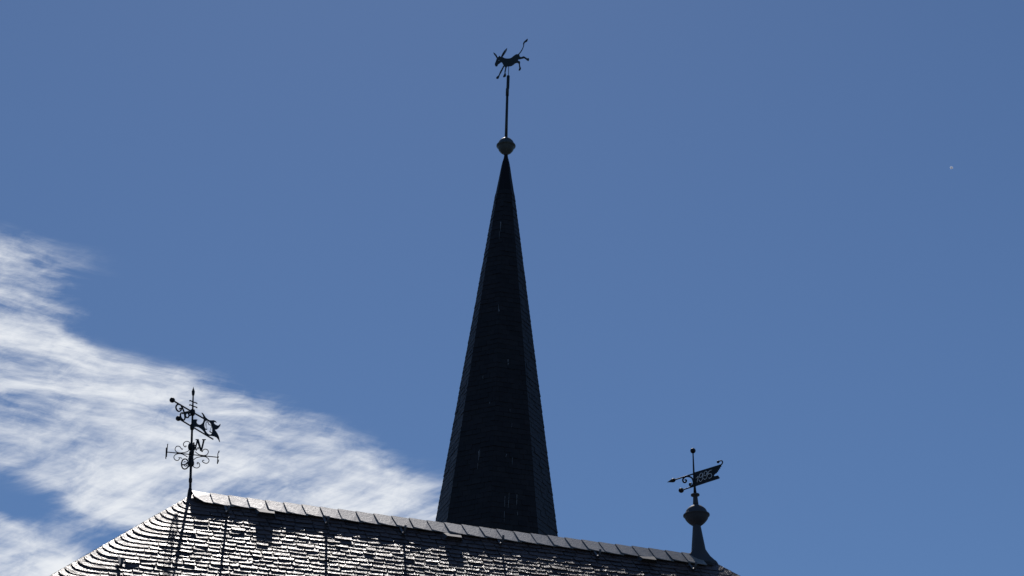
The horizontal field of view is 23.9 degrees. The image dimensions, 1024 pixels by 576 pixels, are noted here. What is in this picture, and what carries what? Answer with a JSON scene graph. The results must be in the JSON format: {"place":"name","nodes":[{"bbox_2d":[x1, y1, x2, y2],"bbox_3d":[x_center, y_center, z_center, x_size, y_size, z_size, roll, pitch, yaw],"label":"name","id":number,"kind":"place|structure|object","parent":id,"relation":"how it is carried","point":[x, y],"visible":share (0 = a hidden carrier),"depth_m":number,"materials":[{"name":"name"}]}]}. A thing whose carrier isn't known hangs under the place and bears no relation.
{"place":"outdoors","nodes":[
{"label":"outdoors","id":0,"kind":"place"},
{"bbox_2d":[50,490,739,575],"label":"slate roof","id":1,"kind":"structure","parent":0,"point":[197,533],"depth_m":35.56,"materials":[{"name":"stone"}]},
{"bbox_2d":[165,387,220,496],"bbox_3d":[-4.790,2.342,36.345,0.814,1.836,0.866,4,-27,-8],"label":"wrought iron weathervane","id":2,"kind":"object","parent":1,"relation":"on","point":[192,446],"visible":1,"depth_m":36.30,"materials":[{"name":"black metal"}]},
{"bbox_2d":[668,448,722,563],"bbox_3d":[2.966,3.555,38.766,1.113,2.116,0.476,-12,-29,22],"label":"banner weathervane","id":3,"kind":"object","parent":1,"relation":"on","point":[696,515],"visible":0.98,"depth_m":38.60,"materials":[{"name":"black metal"}]},
{"bbox_2d":[436,154,557,536],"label":"spire","id":4,"kind":"structure","parent":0,"point":[496,475],"depth_m":69.78,"materials":[{"name":"grey"}]},
{"bbox_2d":[493,39,528,154],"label":"donkey weathervane","id":5,"kind":"object","parent":4,"relation":"on","point":[505,145],"visible":1,"depth_m":75.67,"materials":[{"name":"metal"}]},
{"bbox_2d":[0,0,1023,575],"label":"sky","id":6,"kind":"structure","parent":0,"point":[751,242],"materials":[{"name":"blue"}]}
]}

